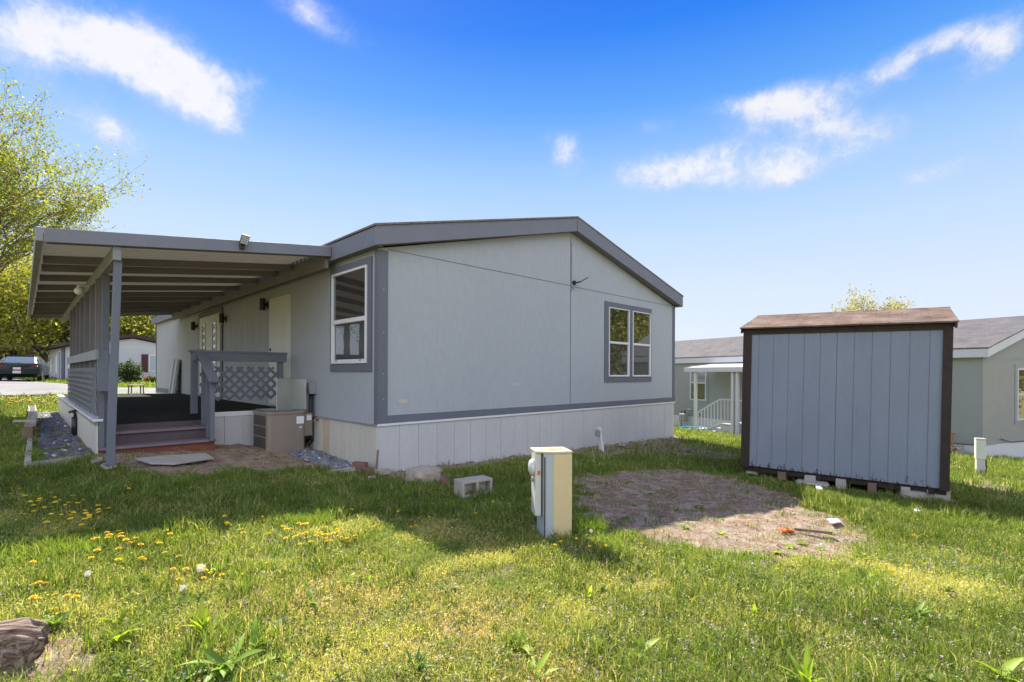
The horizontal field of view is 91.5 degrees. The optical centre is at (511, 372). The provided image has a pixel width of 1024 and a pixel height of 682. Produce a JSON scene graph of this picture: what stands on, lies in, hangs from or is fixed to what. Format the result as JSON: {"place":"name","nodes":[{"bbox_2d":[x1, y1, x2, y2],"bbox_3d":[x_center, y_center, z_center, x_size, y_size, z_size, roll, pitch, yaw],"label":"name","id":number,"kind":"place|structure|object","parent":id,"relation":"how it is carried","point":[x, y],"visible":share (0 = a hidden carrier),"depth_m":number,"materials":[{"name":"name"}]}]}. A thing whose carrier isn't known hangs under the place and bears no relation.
{"place":"outdoors","nodes":[
{"label":"outdoors","id":0,"kind":"place"},
{"bbox_2d":[36,411,97,459],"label":"gravel","id":1,"kind":"structure","parent":0,"point":[57,421],"depth_m":8.24,"materials":[{"name":"gravel"}]},
{"bbox_2d":[0,379,155,394],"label":"road","id":2,"kind":"structure","parent":0,"point":[15,387],"depth_m":20.41,"materials":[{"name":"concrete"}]},
{"bbox_2d":[0,355,49,380],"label":"parked car","id":3,"kind":"object","parent":2,"relation":"on","point":[11,366],"visible":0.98,"depth_m":26.98,"materials":[{"name":"black paint"}]},
{"bbox_2d":[128,384,143,393],"bbox_3d":[-14.445,0.641,19.170,0.440,0.391,0.300,0,0,-17],"label":"step stool","id":4,"kind":"object","parent":2,"relation":"on","point":[140,388],"visible":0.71,"depth_m":19.16,"materials":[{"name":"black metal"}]},
{"bbox_2d":[0,376,1023,681],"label":"grass","id":5,"kind":"structure","parent":0,"point":[970,518],"depth_m":3.34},
{"bbox_2d":[0,381,1023,681],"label":"ground","id":6,"kind":"structure","parent":0,"point":[224,457],"depth_m":3.95,"materials":[{"name":"soil"}]},
{"bbox_2d":[0,351,38,361],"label":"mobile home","id":7,"kind":"object","parent":6,"relation":"on","point":[28,352],"visible":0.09,"depth_m":51.50,"materials":[{"name":"brown paint"}]},
{"bbox_2d":[0,343,46,350],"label":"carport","id":8,"kind":"object","parent":6,"relation":"on","point":[8,347],"visible":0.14,"depth_m":44.29,"materials":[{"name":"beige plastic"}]},
{"bbox_2d":[0,617,50,670],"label":"rock","id":9,"kind":"object","parent":6,"relation":"on","point":[26,638],"visible":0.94,"depth_m":2.25,"materials":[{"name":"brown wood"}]},
{"bbox_2d":[21,426,35,438],"bbox_3d":[-7.900,0.974,8.152,0.148,0.207,0.108,0,0,-23],"label":"edging timber","id":10,"kind":"object","parent":6,"relation":"on","point":[27,431],"visible":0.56,"depth_m":8.11,"materials":[{"name":"brown wood"}]},
{"bbox_2d":[24,438,32,462],"bbox_3d":[-6.505,1.044,6.722,0.060,0.084,2.496,0,0,-44],"label":"edging timber","id":11,"kind":"object","parent":6,"relation":"on","point":[27,456],"visible":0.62,"depth_m":6.56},
{"bbox_2d":[24,405,37,427],"bbox_3d":[-10.719,0.950,11.145,0.174,0.128,6.384,0,0,-44],"label":"garden edging","id":12,"kind":"object","parent":6,"relation":"on","point":[32,413],"visible":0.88,"depth_m":10.75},
{"bbox_2d":[13,419,38,421],"bbox_3d":[-8.591,0.844,8.821,0.347,0.038,0.067,0,0,-14],"label":"edging timber","id":13,"kind":"object","parent":12,"relation":"on","point":[25,420],"visible":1,"depth_m":8.79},
{"bbox_2d":[0,254,66,360],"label":"deciduous tree","id":14,"kind":"object","parent":6,"relation":"on","point":[10,353],"visible":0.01,"depth_m":49.38,"materials":[{"name":"green plant"}]},
{"bbox_2d":[29,595,37,608],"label":"dandelion","id":15,"kind":"object","parent":6,"relation":"on","point":[32,596],"visible":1,"depth_m":2.64,"materials":[{"name":"yellow plant"}]},
{"bbox_2d":[24,456,75,467],"bbox_3d":[-5.391,1.057,5.834,0.048,0.098,0.489,0,0,19],"label":"edging board","id":16,"kind":"object","parent":6,"relation":"on","point":[58,459],"visible":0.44,"depth_m":5.84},
{"bbox_2d":[41,611,71,626],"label":"weed plant","id":17,"kind":"object","parent":6,"relation":"on","point":[53,622],"visible":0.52,"depth_m":2.55,"materials":[{"name":"green plant"}]},
{"bbox_2d":[68,409,76,435],"bbox_3d":[-7.780,0.878,8.851,0.158,0.499,0.100,0,0,0],"label":"standpipe","id":18,"kind":"object","parent":6,"relation":"on","point":[74,425],"visible":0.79,"depth_m":8.82,"materials":[{"name":"black metal"}]},
{"bbox_2d":[0,67,151,284],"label":"maple tree","id":19,"kind":"object","parent":6,"relation":"on","point":[13,206],"visible":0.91,"depth_m":18.68,"materials":[{"name":"green plant"}]},
{"bbox_2d":[0,226,155,362],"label":"deciduous tree","id":20,"kind":"object","parent":6,"relation":"on","point":[13,314],"visible":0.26,"depth_m":36.65,"materials":[{"name":"green plant"}]},
{"bbox_2d":[33,334,155,380],"bbox_3d":[-32.483,-0.964,39.961,17.450,3.500,7.000,0,0,41],"label":"mobile home","id":21,"kind":"object","parent":6,"relation":"on","point":[137,349],"visible":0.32,"depth_m":34.74,"materials":[{"name":"white"}]},
{"bbox_2d":[49,356,51,371],"bbox_3d":[-35.505,-0.677,38.378,1.400,1.200,0.049,0,0,41],"label":"window","id":22,"kind":"structure","parent":21,"relation":"in","point":[50,357],"depth_m":38.36,"materials":[{"name":"white plastic"}]},
{"bbox_2d":[55,354,56,377],"bbox_3d":[-33.281,-0.467,36.443,0.900,1.800,0.049,0,0,41],"label":"window","id":23,"kind":"structure","parent":21,"relation":"in","point":[55,354],"depth_m":36.32,"materials":[{"name":"white plastic"}]},
{"bbox_2d":[57,352,59,377],"bbox_3d":[-32.428,-0.513,35.670,0.800,2.000,0.030,0,0,41],"label":"door","id":24,"kind":"structure","parent":21,"relation":"in","point":[58,353],"depth_m":35.54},
{"bbox_2d":[141,354,155,371],"bbox_3d":[-25.132,-0.682,35.450,0.049,1.240,1.970,0,0,41],"label":"window","id":25,"kind":"structure","parent":21,"relation":"in","point":[144,357],"depth_m":34.96,"materials":[{"name":"white plastic"}]},
{"bbox_2d":[90,457,102,464],"bbox_3d":[-5.042,1.063,6.054,0.120,0.037,0.400,0,0,-42],"label":"flat stone","id":26,"kind":"object","parent":6,"relation":"on","point":[99,459],"visible":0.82,"depth_m":6.02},
{"bbox_2d":[100,463,116,469],"bbox_3d":[-4.702,1.085,5.806,0.388,0.034,0.155,0,0,43],"label":"footing","id":27,"kind":"object","parent":6,"relation":"on","point":[107,467],"visible":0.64,"depth_m":5.74,"materials":[{"name":"concrete"}]},
{"bbox_2d":[100,604,128,623],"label":"weed plant","id":28,"kind":"object","parent":6,"relation":"on","point":[121,616],"visible":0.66,"depth_m":2.63,"materials":[{"name":"green plant"}]},
{"bbox_2d":[95,620,145,646],"bbox_3d":[-1.895,1.270,2.408,0.242,0.095,0.134,0,0,0],"label":"weed plant","id":29,"kind":"object","parent":6,"relation":"on","point":[123,633],"visible":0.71,"depth_m":2.42,"materials":[{"name":"green plant"}]},
{"bbox_2d":[118,358,143,383],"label":"bush","id":30,"kind":"object","parent":6,"relation":"on","point":[128,371],"visible":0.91,"depth_m":28.24,"materials":[{"name":"green plant"}]},
{"bbox_2d":[142,375,154,381],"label":"bush","id":31,"kind":"object","parent":6,"relation":"on","point":[146,378],"visible":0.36,"depth_m":30.25,"materials":[{"name":"red plant"}]},
{"bbox_2d":[147,377,155,382],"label":"bush","id":32,"kind":"object","parent":6,"relation":"on","point":[151,379],"visible":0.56,"depth_m":28.79,"materials":[{"name":"green plant"}]},
{"bbox_2d":[57,349,287,454],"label":"deck","id":33,"kind":"structure","parent":6,"relation":"on","point":[210,416],"depth_m":8.00,"materials":[{"name":"grey paint"}]},
{"bbox_2d":[169,359,180,393],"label":"leaning boards","id":34,"kind":"object","parent":33,"relation":"on","point":[174,376],"visible":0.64,"depth_m":15.61,"materials":[{"name":"grey wood"}]},
{"bbox_2d":[136,453,213,464],"bbox_3d":[-4.298,1.118,6.507,0.606,0.083,0.831,0,0,34],"label":"flat board","id":35,"kind":"object","parent":6,"relation":"on","point":[173,459],"visible":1,"depth_m":6.42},
{"bbox_2d":[27,226,330,465],"bbox_3d":[-7.920,-0.409,10.575,3.319,3.152,11.408,0,0,-44],"label":"patio cover","id":36,"kind":"object","parent":6,"relation":"on","point":[125,274],"visible":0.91,"depth_m":7.74,"materials":[{"name":"metal"}]},
{"bbox_2d":[74,285,89,294],"bbox_3d":[-6.704,-1.292,7.790,0.206,0.151,0.130,0,0,-45],"label":"globe lamp","id":37,"kind":"object","parent":36,"relation":"attached to","point":[79,290],"visible":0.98,"depth_m":7.74,"materials":[{"name":"glass"}]},
{"bbox_2d":[239,234,249,248],"bbox_3d":[-3.653,-1.790,6.803,0.119,0.183,0.140,0,0,-44],"label":"flood lamp","id":38,"kind":"object","parent":36,"relation":"attached to","point":[244,240],"visible":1,"depth_m":6.78,"materials":[{"name":"white plastic"}]},
{"bbox_2d":[166,663,209,681],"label":"weed plant","id":39,"kind":"object","parent":6,"relation":"on","point":[183,671],"visible":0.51,"depth_m":2.21,"materials":[{"name":"green plant"}]},
{"bbox_2d":[196,564,204,589],"bbox_3d":[-1.859,1.228,2.978,0.046,0.173,0.046,0,0,2],"label":"dandelion seed head","id":40,"kind":"object","parent":6,"relation":"on","point":[200,570],"visible":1,"depth_m":2.98},
{"bbox_2d":[180,597,234,632],"bbox_3d":[-1.549,1.253,2.515,0.205,0.166,0.220,0,0,0],"label":"weed plant","id":41,"kind":"object","parent":6,"relation":"on","point":[203,612],"visible":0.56,"depth_m":2.55,"materials":[{"name":"green plant"}]},
{"bbox_2d":[177,632,262,681],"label":"weed plant","id":42,"kind":"object","parent":6,"relation":"on","point":[210,655],"visible":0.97,"depth_m":2.24,"materials":[{"name":"green plant"}]},
{"bbox_2d":[209,563,232,572],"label":"weed plant","id":43,"kind":"object","parent":6,"relation":"on","point":[212,569],"visible":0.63,"depth_m":3.26,"materials":[{"name":"green plant"}]},
{"bbox_2d":[242,615,269,650],"bbox_3d":[-1.260,1.280,2.411,0.183,0.122,0.128,0,0,39],"label":"weed plant","id":44,"kind":"object","parent":6,"relation":"on","point":[254,637],"visible":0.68,"depth_m":2.43,"materials":[{"name":"green plant"}]},
{"bbox_2d":[250,648,303,667],"bbox_3d":[-1.087,1.357,2.361,0.264,0.076,0.139,0,0,-18],"label":"weed plant","id":45,"kind":"object","parent":6,"relation":"on","point":[271,657],"visible":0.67,"depth_m":2.35,"materials":[{"name":"green plant"}]},
{"bbox_2d":[252,409,311,451],"bbox_3d":[-3.820,0.948,8.405,0.834,0.685,0.750,0,0,-44],"label":"air conditioner","id":46,"kind":"object","parent":6,"relation":"on","point":[274,430],"visible":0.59,"depth_m":8.09,"materials":[{"name":"beige paint"}]},
{"bbox_2d":[257,378,305,410],"bbox_3d":[-3.882,0.347,8.286,0.798,0.520,0.407,0,0,18],"label":"sheet metal cover","id":47,"kind":"object","parent":46,"relation":"on","point":[290,393],"visible":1,"depth_m":8.36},
{"bbox_2d":[290,588,334,610],"bbox_3d":[-1.142,1.322,2.903,0.176,0.067,0.285,0,0,9],"label":"weed plant","id":48,"kind":"object","parent":6,"relation":"on","point":[315,594],"visible":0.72,"depth_m":2.93,"materials":[{"name":"green plant"}]},
{"bbox_2d":[287,446,351,468],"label":"gravel","id":49,"kind":"structure","parent":6,"relation":"on","point":[311,454],"depth_m":7.61,"materials":[{"name":"gravel"}]},
{"bbox_2d":[332,467,354,472],"bbox_3d":[-2.287,1.324,6.778,0.452,0.058,0.037,0,0,-44],"label":"edging board","id":50,"kind":"object","parent":6,"relation":"on","point":[351,468],"visible":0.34,"depth_m":6.80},
{"bbox_2d":[338,568,354,584],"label":"weed plant","id":51,"kind":"object","parent":6,"relation":"on","point":[349,577],"visible":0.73,"depth_m":3.21,"materials":[{"name":"green plant"}]},
{"bbox_2d":[352,461,367,471],"bbox_3d":[-2.103,1.298,6.903,0.208,0.138,0.092,0,0,17],"label":"brick","id":52,"kind":"object","parent":6,"relation":"on","point":[358,465],"visible":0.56,"depth_m":6.87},
{"bbox_2d":[362,467,373,473],"bbox_3d":[-1.962,1.329,6.798,0.138,0.077,0.107,0,0,-45],"label":"brick","id":53,"kind":"object","parent":6,"relation":"on","point":[368,469],"visible":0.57,"depth_m":6.77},
{"bbox_2d":[375,450,378,468],"bbox_3d":[-1.872,1.218,6.921,0.039,0.302,0.060,0,0,0],"label":"stake","id":54,"kind":"object","parent":6,"relation":"on","point":[377,459],"visible":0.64,"depth_m":6.91,"materials":[{"name":"brown wood"}]},
{"bbox_2d":[374,468,390,474],"bbox_3d":[-1.762,1.341,6.790,0.197,0.078,0.108,0,0,-44],"label":"brick","id":55,"kind":"object","parent":6,"relation":"on","point":[385,470],"visible":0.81,"depth_m":6.76,"materials":[{"name":"beige stone"}]},
{"bbox_2d":[394,645,438,675],"bbox_3d":[-0.433,1.331,2.310,0.198,0.113,0.139,0,0,20],"label":"weed plant","id":56,"kind":"object","parent":6,"relation":"on","point":[422,657],"visible":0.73,"depth_m":2.32,"materials":[{"name":"green plant"}]},
{"bbox_2d":[150,216,683,471],"bbox_3d":[-4.509,-0.584,15.767,8.854,5.083,16.566,0,0,-44],"label":"manufactured home","id":57,"kind":"object","parent":6,"relation":"on","point":[405,345],"visible":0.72,"depth_m":8.73,"materials":[{"name":"grey paint"}]},
{"bbox_2d":[191,322,197,330],"bbox_3d":[-9.041,-1.331,14.186,0.154,0.242,0.110,0,0,-44],"label":"wall lamp","id":58,"kind":"object","parent":57,"relation":"attached to","point":[193,325],"visible":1,"depth_m":14.13,"materials":[{"name":"black metal"}]},
{"bbox_2d":[198,306,222,397],"bbox_3d":[-7.991,-0.518,13.188,0.058,2.280,2.300,0,0,-44],"label":"door","id":59,"kind":"structure","parent":57,"relation":"in","point":[210,329],"depth_m":13.01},
{"bbox_2d":[219,313,226,322],"bbox_3d":[-7.058,-1.333,12.167,0.154,0.242,0.110,0,0,-44],"label":"wall lamp","id":60,"kind":"object","parent":57,"relation":"attached to","point":[222,318],"visible":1,"depth_m":12.12,"materials":[{"name":"black metal"}]},
{"bbox_2d":[259,298,268,310],"bbox_3d":[-5.025,-1.384,10.098,0.154,0.242,0.110,0,0,-44],"label":"wall lamp","id":61,"kind":"object","parent":57,"relation":"attached to","point":[264,305],"visible":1,"depth_m":10.06,"materials":[{"name":"black metal"}]},
{"bbox_2d":[269,294,290,405],"bbox_3d":[-4.509,-0.415,9.643,0.058,2.115,1.060,0,0,-44],"label":"door","id":62,"kind":"structure","parent":57,"relation":"in","point":[279,307],"depth_m":9.56,"materials":[{"name":"white paint"}]},
{"bbox_2d":[306,383,316,441],"bbox_3d":[-3.468,0.667,8.466,0.206,1.001,0.245,0,0,-44],"label":"electrical box","id":63,"kind":"object","parent":57,"relation":"attached to","point":[311,389],"visible":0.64,"depth_m":8.47,"materials":[{"name":"grey paint"}]},
{"bbox_2d":[330,256,372,371],"bbox_3d":[-2.468,-0.845,7.572,0.053,1.647,1.318,0,0,-44],"label":"window","id":64,"kind":"structure","parent":57,"relation":"in","point":[351,284],"depth_m":7.52,"materials":[{"name":"plastic"}]},
{"bbox_2d":[572,277,587,284],"bbox_3d":[1.370,-1.849,10.024,0.316,0.152,0.104,0,0,11],"label":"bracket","id":65,"kind":"object","parent":57,"relation":"attached to","point":[574,282],"visible":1,"depth_m":10.01,"materials":[{"name":"black plastic"}]},
{"bbox_2d":[604,301,651,381],"bbox_3d":[2.706,-0.679,11.469,1.945,1.755,0.048,0,0,-44],"label":"window","id":66,"kind":"structure","parent":57,"relation":"in","point":[627,328],"depth_m":11.40,"materials":[{"name":"glass"}]},
{"bbox_2d":[405,465,441,482],"bbox_3d":[-1.124,1.300,6.366,0.332,0.217,0.394,0,0,34],"label":"stone block","id":67,"kind":"object","parent":6,"relation":"on","point":[422,472],"depth_m":6.26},
{"bbox_2d":[440,477,448,486],"bbox_3d":[-0.833,1.350,6.159,0.107,0.108,0.088,0,0,-17],"label":"brick","id":68,"kind":"object","parent":6,"relation":"on","point":[444,480],"visible":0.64,"depth_m":6.13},
{"bbox_2d":[435,582,459,593],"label":"weed plant","id":69,"kind":"object","parent":6,"relation":"on","point":[443,585],"visible":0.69,"depth_m":3.19,"materials":[{"name":"green plant"}]},
{"bbox_2d":[454,475,491,498],"bbox_3d":[-0.445,1.302,5.721,0.400,0.190,0.200,0,0,-36],"label":"cinder block","id":70,"kind":"object","parent":6,"relation":"on","point":[462,485],"depth_m":5.66,"materials":[{"name":"concrete"}]},
{"bbox_2d":[0,510,1023,681],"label":"wildflowers","id":71,"kind":"object","parent":6,"relation":"on","point":[752,642],"visible":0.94,"depth_m":2.75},
{"bbox_2d":[495,627,534,656],"bbox_3d":[0.020,1.363,2.524,0.216,0.081,0.260,0,0,0],"label":"weed plant","id":72,"kind":"object","parent":6,"relation":"on","point":[525,646],"visible":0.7,"depth_m":2.56,"materials":[{"name":"green plant"}]},
{"bbox_2d":[515,650,561,677],"bbox_3d":[0.116,1.370,2.343,0.251,0.103,0.142,0,0,28],"label":"weed plant","id":73,"kind":"object","parent":6,"relation":"on","point":[541,661],"visible":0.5,"depth_m":2.34,"materials":[{"name":"green plant"}]},
{"bbox_2d":[528,446,572,539],"bbox_3d":[0.323,1.024,4.344,0.358,0.788,0.277,0,0,-9],"label":"utility pedestal","id":74,"kind":"object","parent":6,"relation":"on","point":[550,470],"visible":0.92,"depth_m":4.24,"materials":[{"name":"metal"}]},
{"bbox_2d":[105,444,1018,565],"bbox_3d":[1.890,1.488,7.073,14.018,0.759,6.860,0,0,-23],"label":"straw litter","id":75,"kind":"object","parent":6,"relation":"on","point":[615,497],"visible":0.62,"depth_m":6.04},
{"bbox_2d":[116,447,1010,565],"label":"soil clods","id":76,"kind":"object","parent":6,"relation":"on","point":[659,507],"visible":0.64,"depth_m":5.55,"materials":[{"name":"soil"}]},
{"bbox_2d":[573,585,591,599],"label":"weed plant","id":77,"kind":"object","parent":6,"relation":"on","point":[590,590],"visible":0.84,"depth_m":3.09,"materials":[{"name":"green plant"}]},
{"bbox_2d":[595,427,603,451],"bbox_3d":[1.724,1.353,9.822,0.220,0.577,0.103,0,0,-39],"label":"leaning post","id":78,"kind":"object","parent":6,"relation":"on","point":[598,433],"visible":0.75,"depth_m":9.80,"materials":[{"name":"white plastic"}]},
{"bbox_2d":[623,446,636,448],"bbox_3d":[2.473,1.543,10.372,0.319,0.055,0.101,0,0,-11],"label":"debris scrap","id":79,"kind":"object","parent":6,"relation":"on","point":[629,447],"visible":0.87,"depth_m":10.32,"materials":[{"name":"brown wood"}]},
{"bbox_2d":[625,634,660,657],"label":"weed plant","id":80,"kind":"object","parent":6,"relation":"on","point":[640,641],"visible":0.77,"depth_m":2.53,"materials":[{"name":"green plant"}]},
{"bbox_2d":[679,409,700,425],"bbox_3d":[7.929,2.129,22.155,0.240,1.039,1.177,0,0,-27],"label":"gas meter","id":81,"kind":"object","parent":6,"relation":"on","point":[682,417],"visible":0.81,"depth_m":22.41,"materials":[{"name":"black metal"}]},
{"bbox_2d":[681,426,706,429],"bbox_3d":[7.619,2.353,20.902,1.060,0.150,1.060,0,0,0],"label":"plastic basin","id":82,"kind":"object","parent":6,"relation":"on","point":[683,427],"visible":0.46,"depth_m":21.28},
{"bbox_2d":[684,363,742,434],"bbox_3d":[8.924,1.366,19.017,1.760,3.500,4.530,0,0,-27],"label":"porch","id":83,"kind":"object","parent":6,"relation":"on","point":[734,424],"visible":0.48,"depth_m":19.13,"materials":[{"name":"white paint"}]},
{"bbox_2d":[735,549,757,557],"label":"weed plant","id":84,"kind":"object","parent":6,"relation":"on","point":[741,553],"visible":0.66,"depth_m":3.88,"materials":[{"name":"green plant"}]},
{"bbox_2d":[745,600,758,617],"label":"weed plant","id":85,"kind":"object","parent":6,"relation":"on","point":[754,608],"visible":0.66,"depth_m":2.90,"materials":[{"name":"green plant"}]},
{"bbox_2d":[777,471,788,479],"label":"support block","id":86,"kind":"structure","parent":6,"relation":"on","point":[783,475],"depth_m":7.55,"materials":[{"name":"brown wood"}]},
{"bbox_2d":[740,307,959,494],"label":"garden shed","id":87,"kind":"structure","parent":86,"relation":"on","point":[860,397],"depth_m":7.04,"materials":[{"name":"blue paint"}]},
{"bbox_2d":[776,528,794,532],"bbox_3d":[2.487,1.430,4.540,0.160,0.032,0.099,0,0,0],"label":"litter ribbon","id":88,"kind":"object","parent":6,"relation":"on","point":[783,530],"visible":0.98,"depth_m":4.52,"materials":[{"name":"orange plastic"}]},
{"bbox_2d":[782,542,796,548],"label":"weed seedling","id":89,"kind":"object","parent":6,"relation":"on","point":[790,545],"visible":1,"depth_m":4.17,"materials":[{"name":"green plant"}]},
{"bbox_2d":[795,540,809,546],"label":"weed seedling","id":90,"kind":"object","parent":6,"relation":"on","point":[802,542],"visible":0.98,"depth_m":4.24,"materials":[{"name":"green plant"}]},
{"bbox_2d":[778,640,828,681],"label":"weed plant","id":91,"kind":"object","parent":6,"relation":"on","point":[806,671],"visible":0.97,"depth_m":2.31,"materials":[{"name":"green plant"}]},
{"bbox_2d":[804,474,815,480],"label":"support block","id":92,"kind":"structure","parent":6,"relation":"on","point":[810,477],"depth_m":7.32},
{"bbox_2d":[796,478,828,487],"bbox_3d":[4.379,1.604,7.282,0.428,0.055,0.274,0,0,31],"label":"concrete chunk","id":93,"kind":"object","parent":6,"relation":"on","point":[821,483],"visible":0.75,"depth_m":7.21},
{"bbox_2d":[794,527,832,533],"bbox_3d":[2.738,1.436,4.541,0.308,0.034,0.035,0,0,15],"label":"stick","id":94,"kind":"object","parent":6,"relation":"on","point":[812,530],"visible":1,"depth_m":4.53,"materials":[{"name":"brown wood"}]},
{"bbox_2d":[828,518,840,523],"bbox_3d":[3.194,1.465,4.943,0.103,0.024,0.248,0,0,22],"label":"litter paper","id":95,"kind":"object","parent":6,"relation":"on","point":[834,520],"visible":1,"depth_m":4.93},
{"bbox_2d":[836,478,847,488],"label":"support block","id":96,"kind":"structure","parent":6,"relation":"on","point":[840,481],"depth_m":7.10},
{"bbox_2d":[674,316,1023,458],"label":"manufactured home","id":97,"kind":"object","parent":6,"relation":"on","point":[988,382],"visible":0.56,"depth_m":14.41,"materials":[{"name":"grey"}]},
{"bbox_2d":[688,363,708,402],"bbox_3d":[8.280,0.438,22.200,0.052,1.750,1.100,0,0,-27],"label":"window","id":98,"kind":"structure","parent":97,"relation":"in","point":[702,377],"depth_m":22.14,"materials":[{"name":"white"}]},
{"bbox_2d":[1014,365,1023,423],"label":"window","id":99,"kind":"structure","parent":97,"relation":"in","point":[1019,369],"depth_m":14.55,"materials":[{"name":"white"}]},
{"bbox_2d":[847,543,868,559],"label":"weed plant","id":100,"kind":"object","parent":6,"relation":"on","point":[857,550],"visible":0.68,"depth_m":3.90,"materials":[{"name":"green plant"}]},
{"bbox_2d":[849,566,891,583],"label":"weed plant","id":101,"kind":"object","parent":6,"relation":"on","point":[863,575],"visible":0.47,"depth_m":3.46,"materials":[{"name":"green plant"}]},
{"bbox_2d":[868,482,876,492],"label":"support block","id":102,"kind":"structure","parent":6,"relation":"on","point":[871,486],"depth_m":6.88,"materials":[{"name":"concrete"}]},
{"bbox_2d":[831,282,915,311],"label":"deciduous tree","id":103,"kind":"object","parent":6,"relation":"on","point":[856,305],"visible":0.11,"depth_m":56.91,"materials":[{"name":"green plant"}]},
{"bbox_2d":[900,486,910,491],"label":"support block","id":104,"kind":"structure","parent":6,"relation":"on","point":[905,488],"depth_m":6.67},
{"bbox_2d":[900,490,926,498],"bbox_3d":[5.303,1.611,6.589,0.286,0.098,0.176,0,0,31],"label":"concrete chunk","id":105,"kind":"object","parent":6,"relation":"on","point":[908,493],"visible":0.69,"depth_m":6.54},
{"bbox_2d":[896,601,934,619],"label":"weed plant","id":106,"kind":"object","parent":6,"relation":"on","point":[920,607],"visible":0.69,"depth_m":2.95,"materials":[{"name":"green plant"}]},
{"bbox_2d":[926,489,950,501],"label":"support block","id":107,"kind":"structure","parent":6,"relation":"on","point":[947,496],"depth_m":6.47,"materials":[{"name":"concrete"}]},
{"bbox_2d":[950,432,963,452],"bbox_3d":[12.297,1.961,13.924,0.405,0.645,0.502,0,0,-27],"label":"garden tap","id":108,"kind":"object","parent":6,"relation":"on","point":[953,446],"visible":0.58,"depth_m":13.88,"materials":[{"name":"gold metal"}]},
{"bbox_2d":[974,438,986,473],"bbox_3d":[8.751,1.560,9.319,0.164,0.686,0.130,0,0,30],"label":"utility pedestal","id":109,"kind":"object","parent":6,"relation":"on","point":[980,453],"visible":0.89,"depth_m":9.28,"materials":[{"name":"metal"}]},
{"bbox_2d":[974,657,1023,681],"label":"weed plant","id":110,"kind":"object","parent":6,"relation":"on","point":[1013,664],"visible":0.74,"depth_m":2.37,"materials":[{"name":"green plant"}]},
{"bbox_2d":[0,0,1023,344],"label":"sky","id":111,"kind":"structure","parent":0,"point":[756,157],"materials":[{"name":"blue"}]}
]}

